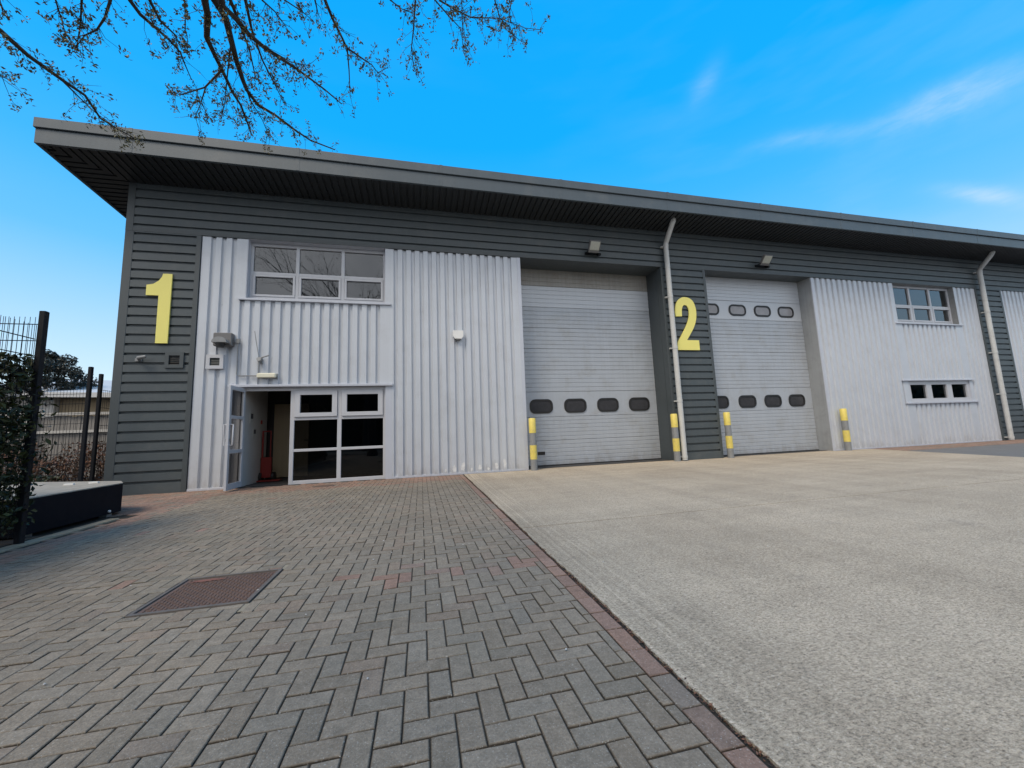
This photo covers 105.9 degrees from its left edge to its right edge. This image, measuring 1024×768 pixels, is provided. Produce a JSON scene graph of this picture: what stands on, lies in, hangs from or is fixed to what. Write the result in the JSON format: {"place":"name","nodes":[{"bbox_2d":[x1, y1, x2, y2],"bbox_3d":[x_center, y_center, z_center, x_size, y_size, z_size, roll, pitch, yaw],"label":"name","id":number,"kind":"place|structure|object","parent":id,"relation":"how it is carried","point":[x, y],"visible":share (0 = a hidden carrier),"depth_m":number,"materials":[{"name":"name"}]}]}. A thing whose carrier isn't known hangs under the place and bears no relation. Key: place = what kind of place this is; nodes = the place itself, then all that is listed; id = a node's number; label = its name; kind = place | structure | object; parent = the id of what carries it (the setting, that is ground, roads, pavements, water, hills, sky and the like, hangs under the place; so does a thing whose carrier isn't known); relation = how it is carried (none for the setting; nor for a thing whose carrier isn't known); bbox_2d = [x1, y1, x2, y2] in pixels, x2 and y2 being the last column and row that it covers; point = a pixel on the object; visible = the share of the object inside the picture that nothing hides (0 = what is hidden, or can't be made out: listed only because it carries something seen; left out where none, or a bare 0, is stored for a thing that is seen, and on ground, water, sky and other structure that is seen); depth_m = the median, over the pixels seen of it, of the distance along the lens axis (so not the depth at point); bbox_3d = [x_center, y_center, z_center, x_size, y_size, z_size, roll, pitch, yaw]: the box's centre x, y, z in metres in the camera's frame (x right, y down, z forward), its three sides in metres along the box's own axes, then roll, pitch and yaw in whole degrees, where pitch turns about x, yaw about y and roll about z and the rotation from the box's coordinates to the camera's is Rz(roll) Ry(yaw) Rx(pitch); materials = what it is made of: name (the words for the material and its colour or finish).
{"place":"outdoors","nodes":[
{"label":"outdoors","id":0,"kind":"place"},
{"bbox_2d":[1,349,97,405],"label":"evergreen tree","id":1,"kind":"object","parent":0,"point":[57,367],"visible":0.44,"depth_m":25.01,"materials":[{"name":"green plant"}]},
{"bbox_2d":[0,477,102,547],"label":"planting soil","id":2,"kind":"structure","parent":0,"point":[4,542],"depth_m":4.49,"materials":[{"name":"brown soil"}]},
{"bbox_2d":[0,316,37,537],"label":"fence","id":3,"kind":"object","parent":2,"relation":"on","point":[29,324],"visible":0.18,"depth_m":4.54,"materials":[{"name":"black metal"}]},
{"bbox_2d":[0,352,58,536],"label":"evergreen hedge","id":4,"kind":"object","parent":2,"relation":"on","point":[10,436],"visible":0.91,"depth_m":4.30,"materials":[{"name":"green plant"}]},
{"bbox_2d":[3,367,93,484],"bbox_3d":[-12.281,1.087,7.385,7.558,2.700,0.071,-2,-7,-6],"label":"fence","id":5,"kind":"object","parent":2,"relation":"on","point":[85,423],"visible":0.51,"depth_m":7.73,"materials":[{"name":"black metal"}]},
{"bbox_2d":[0,441,105,482],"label":"brown hedge","id":6,"kind":"object","parent":2,"relation":"on","point":[87,464],"visible":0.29,"depth_m":9.47,"materials":[{"name":"brown plant"}]},
{"bbox_2d":[3,412,108,477],"bbox_3d":[-18.987,2.081,11.952,16.515,2.300,0.240,-1,-7,-13],"label":"boarded fence","id":7,"kind":"object","parent":2,"relation":"on","point":[70,428],"visible":0.14,"depth_m":13.01,"materials":[{"name":"beige wood"}]},
{"bbox_2d":[1,380,111,417],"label":"building","id":8,"kind":"structure","parent":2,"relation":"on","point":[107,385],"depth_m":24.31,"materials":[{"name":"metal"}]},
{"bbox_2d":[0,0,550,155],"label":"overhanging tree","id":9,"kind":"object","parent":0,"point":[223,9],"visible":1,"depth_m":5.06,"materials":[{"name":"brown plant"}]},
{"bbox_2d":[0,474,775,767],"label":"block paving","id":10,"kind":"structure","parent":0,"point":[54,593],"depth_m":1.93,"materials":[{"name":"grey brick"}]},
{"bbox_2d":[1,474,63,484],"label":"dark shrub","id":11,"kind":"object","parent":10,"relation":"on","point":[44,479],"visible":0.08,"depth_m":7.27,"materials":[{"name":"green plant"}]},
{"bbox_2d":[0,518,119,552],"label":"kerb","id":12,"kind":"structure","parent":10,"relation":"on","point":[39,539],"depth_m":4.66,"materials":[{"name":"concrete"}]},
{"bbox_2d":[0,311,49,544],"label":"fence","id":13,"kind":"object","parent":12,"relation":"on","point":[38,369],"visible":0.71,"depth_m":4.40,"materials":[{"name":"black metal"}]},
{"bbox_2d":[0,481,122,538],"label":"platform","id":14,"kind":"structure","parent":10,"relation":"on","point":[56,504],"depth_m":5.30,"materials":[{"name":"metal"}]},
{"bbox_2d":[89,374,110,480],"bbox_3d":[-9.924,1.430,10.940,0.092,2.700,5.074,0,-7,-16],"label":"fence","id":15,"kind":"object","parent":10,"relation":"on","point":[95,443],"visible":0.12,"depth_m":8.60,"materials":[{"name":"black metal"}]},
{"bbox_2d":[89,564,297,629],"bbox_3d":[-2.138,1.505,2.774,0.950,0.066,0.910,-1,-7,-13],"label":"manhole cover","id":16,"kind":"object","parent":10,"relation":"on","point":[196,593],"visible":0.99,"depth_m":2.71,"materials":[{"name":"metal"}]},
{"bbox_2d":[312,485,334,486],"bbox_3d":[-4.168,2.261,8.582,0.480,0.014,0.300,-1,-7,-13],"label":"drain cover","id":17,"kind":"object","parent":10,"relation":"on","point":[323,485],"visible":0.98,"depth_m":8.55,"materials":[{"name":"metal"}]},
{"bbox_2d":[467,478,779,767],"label":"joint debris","id":18,"kind":"object","parent":10,"relation":"on","point":[709,705],"visible":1,"depth_m":1.86,"materials":[{"name":"brown soil"}]},
{"bbox_2d":[0,0,1023,383],"label":"sky","id":19,"kind":"structure","parent":0,"point":[906,110],"materials":[{"name":"blue"}]},
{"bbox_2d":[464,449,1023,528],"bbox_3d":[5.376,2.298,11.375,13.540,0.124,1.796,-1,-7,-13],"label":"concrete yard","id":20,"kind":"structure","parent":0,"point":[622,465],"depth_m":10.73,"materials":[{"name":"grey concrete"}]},
{"bbox_2d":[529,418,537,470],"bbox_3d":[0.561,1.597,10.284,0.188,1.375,0.188,-1,-7,-13],"label":"bollard","id":21,"kind":"object","parent":20,"relation":"on","point":[533,444],"visible":0.98,"depth_m":10.21,"materials":[{"name":"yellow metal"}]},
{"bbox_2d":[670,414,680,460],"bbox_3d":[4.777,1.559,11.292,0.188,1.375,0.188,-1,-7,-13],"label":"bollard","id":22,"kind":"object","parent":20,"relation":"on","point":[675,436],"visible":0.95,"depth_m":11.23,"materials":[{"name":"yellow metal"}]},
{"bbox_2d":[723,412,733,457],"bbox_3d":[6.556,1.541,11.702,0.188,1.375,0.188,-1,-7,-13],"label":"bollard","id":23,"kind":"object","parent":20,"relation":"on","point":[728,435],"visible":0.98,"depth_m":11.64,"materials":[{"name":"yellow metal"}]},
{"bbox_2d":[839,408,851,450],"bbox_3d":[10.995,1.498,12.743,0.188,1.375,0.188,-1,-7,-13],"label":"bollard","id":24,"kind":"object","parent":20,"relation":"on","point":[845,430],"visible":1,"depth_m":12.69,"materials":[{"name":"yellow metal"}]},
{"bbox_2d":[522,479,1023,767],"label":"concrete yard","id":25,"kind":"structure","parent":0,"point":[803,634],"depth_m":2.11,"materials":[{"name":"grey concrete"}]},
{"bbox_2d":[876,439,1023,450],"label":"brick margin","id":26,"kind":"object","parent":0,"point":[926,447],"visible":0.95,"depth_m":13.07,"materials":[{"name":"brick"}]},
{"bbox_2d":[912,443,1023,456],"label":"asphalt road","id":27,"kind":"structure","parent":0,"point":[1014,450],"depth_m":11.12,"materials":[{"name":"grey asphalt"}]},
{"bbox_3d":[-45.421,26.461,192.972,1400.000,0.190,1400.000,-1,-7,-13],"label":"ground","id":28,"kind":"structure","parent":0,"visible":0},
{"bbox_2d":[33,117,1023,495],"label":"industrial building","id":29,"kind":"structure","parent":28,"relation":"on","point":[351,291],"depth_m":10.62,"materials":[{"name":"grey metal"}]},
{"bbox_2d":[135,355,146,360],"bbox_3d":[-8.196,-0.570,8.541,0.166,0.117,0.287,6,-11,-49],"label":"wall sensor","id":30,"kind":"object","parent":29,"relation":"attached to","point":[138,358],"depth_m":8.48,"materials":[{"name":"grey metal"}]},
{"bbox_2d":[146,274,172,343],"bbox_3d":[-8.042,-1.723,8.782,0.485,1.630,0.032,-1,-7,-13],"label":"number sign","id":31,"kind":"object","parent":29,"relation":"attached to","point":[161,288],"visible":1,"depth_m":8.79,"materials":[{"name":"yellow plastic"}]},
{"bbox_2d":[164,352,185,367],"bbox_3d":[-7.626,-0.538,8.752,0.360,0.360,0.075,-1,-7,-13],"label":"wall vent","id":32,"kind":"object","parent":29,"relation":"attached to","point":[179,364],"depth_m":8.73,"materials":[{"name":"grey metal"}]},
{"bbox_2d":[205,355,224,368],"bbox_3d":[-6.851,-0.510,8.931,0.350,0.330,0.075,-1,-7,-13],"label":"wall vent","id":33,"kind":"object","parent":29,"relation":"attached to","point":[214,361],"depth_m":8.91,"materials":[{"name":"white paint"}]},
{"bbox_2d":[211,333,234,347],"bbox_3d":[-6.667,-1.011,8.892,0.380,0.360,0.320,-1,-7,-13],"label":"security light","id":34,"kind":"object","parent":29,"relation":"attached to","point":[221,340],"visible":1,"depth_m":8.89,"materials":[{"name":"grey metal"}]},
{"bbox_2d":[222,385,245,490],"bbox_3d":[-6.143,1.180,8.590,0.202,2.240,0.760,-1,-7,-13],"label":"entrance door","id":35,"kind":"structure","parent":29,"relation":"in","point":[234,447],"depth_m":8.54,"materials":[{"name":"white paint"}]},
{"bbox_2d":[234,339,256,375],"bbox_3d":[-6.244,-0.619,9.075,0.520,0.886,0.060,-1,-7,-13],"label":"cable conduit","id":36,"kind":"object","parent":29,"relation":"attached to","point":[237,341],"visible":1,"depth_m":9.03,"materials":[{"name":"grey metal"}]},
{"bbox_2d":[250,412,253,422],"bbox_3d":[-6.402,0.830,9.517,0.010,0.260,0.200,-1,-7,-13],"label":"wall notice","id":37,"kind":"object","parent":29,"relation":"attached to","point":[251,417],"depth_m":9.49,"materials":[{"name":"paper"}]},
{"bbox_2d":[254,331,268,372],"bbox_3d":[-5.887,-0.749,9.137,0.343,1.001,0.148,-2,-7,-5],"label":"wall aerial","id":38,"kind":"object","parent":29,"relation":"attached to","point":[259,360],"depth_m":9.07,"materials":[{"name":"grey metal"}]},
{"bbox_2d":[257,373,277,378],"bbox_3d":[-5.758,-0.193,9.103,0.430,0.120,0.120,-1,-7,-13],"label":"bulkhead light","id":39,"kind":"object","parent":29,"relation":"attached to","point":[267,375],"visible":1,"depth_m":9.06,"materials":[{"name":"beige plastic"}]},
{"bbox_2d":[256,431,281,481],"bbox_3d":[-6.215,1.853,9.966,0.540,1.297,0.440,-1,-7,-13],"label":"sack truck","id":40,"kind":"object","parent":29,"relation":"on","point":[266,468],"visible":0.97,"depth_m":9.96,"materials":[{"name":"red metal"}]},
{"bbox_2d":[272,404,290,476],"bbox_3d":[-6.201,1.571,10.871,0.890,2.020,0.050,-1,-7,-13],"label":"lobby door","id":41,"kind":"structure","parent":29,"relation":"in","point":[281,414],"depth_m":10.79,"materials":[{"name":"beige wood"}]},
{"bbox_2d":[238,239,390,305],"bbox_3d":[-4.883,-2.801,9.840,3.480,1.605,0.333,-1,-7,-13],"label":"window","id":42,"kind":"structure","parent":29,"relation":"in","point":[283,271],"depth_m":9.87,"materials":[{"name":"silver metal"}]},
{"bbox_2d":[453,330,462,340],"bbox_3d":[-1.432,-1.284,10.275,0.270,0.260,0.102,-1,-7,-13],"label":"alarm box","id":43,"kind":"object","parent":29,"relation":"attached to","point":[457,335],"visible":1,"depth_m":10.23,"materials":[{"name":"white plastic"}]},
{"bbox_2d":[520,269,660,466],"bbox_3d":[2.353,-0.594,11.918,4.500,5.980,0.082,-1,-7,-13],"label":"sectional door","id":44,"kind":"structure","parent":29,"relation":"in","point":[590,381],"depth_m":11.89,"materials":[{"name":"metal"}]},
{"bbox_2d":[585,240,600,255],"bbox_3d":[2.422,-3.980,11.374,0.465,0.364,0.390,-1,-7,-13],"label":"floodlight","id":45,"kind":"object","parent":29,"relation":"attached to","point":[594,247],"visible":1,"depth_m":11.29,"materials":[{"name":"grey glass"}]},
{"bbox_2d":[675,297,699,349],"bbox_3d":[5.390,-1.873,11.964,0.775,1.680,0.032,-1,-7,-13],"label":"number sign","id":46,"kind":"object","parent":29,"relation":"attached to","point":[683,343],"visible":0.99,"depth_m":11.95,"materials":[{"name":"yellow plastic"}]},
{"bbox_2d":[705,277,818,455],"bbox_3d":[8.255,-0.680,13.055,4.290,5.980,0.082,-1,-7,-13],"label":"sectional door","id":47,"kind":"structure","parent":29,"relation":"in","point":[761,366],"depth_m":13.07,"materials":[{"name":"metal"}]},
{"bbox_2d":[755,254,772,267],"bbox_3d":[8.360,-4.032,12.771,0.465,0.354,0.404,-1,-7,-13],"label":"floodlight","id":48,"kind":"object","parent":29,"relation":"attached to","point":[765,261],"visible":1,"depth_m":12.69,"materials":[{"name":"grey glass"}]},
{"bbox_2d":[892,283,963,325],"bbox_3d":[15.571,-2.992,14.681,3.440,1.605,0.333,-1,-7,-13],"label":"window","id":49,"kind":"structure","parent":29,"relation":"in","point":[915,304],"depth_m":14.79,"materials":[{"name":"grey metal"}]},
{"bbox_2d":[902,379,978,403],"bbox_3d":[15.679,0.272,14.224,3.660,0.870,0.238,-1,-7,-13],"label":"window","id":50,"kind":"structure","parent":29,"relation":"in","point":[922,391],"depth_m":14.22,"materials":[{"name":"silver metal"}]}
]}

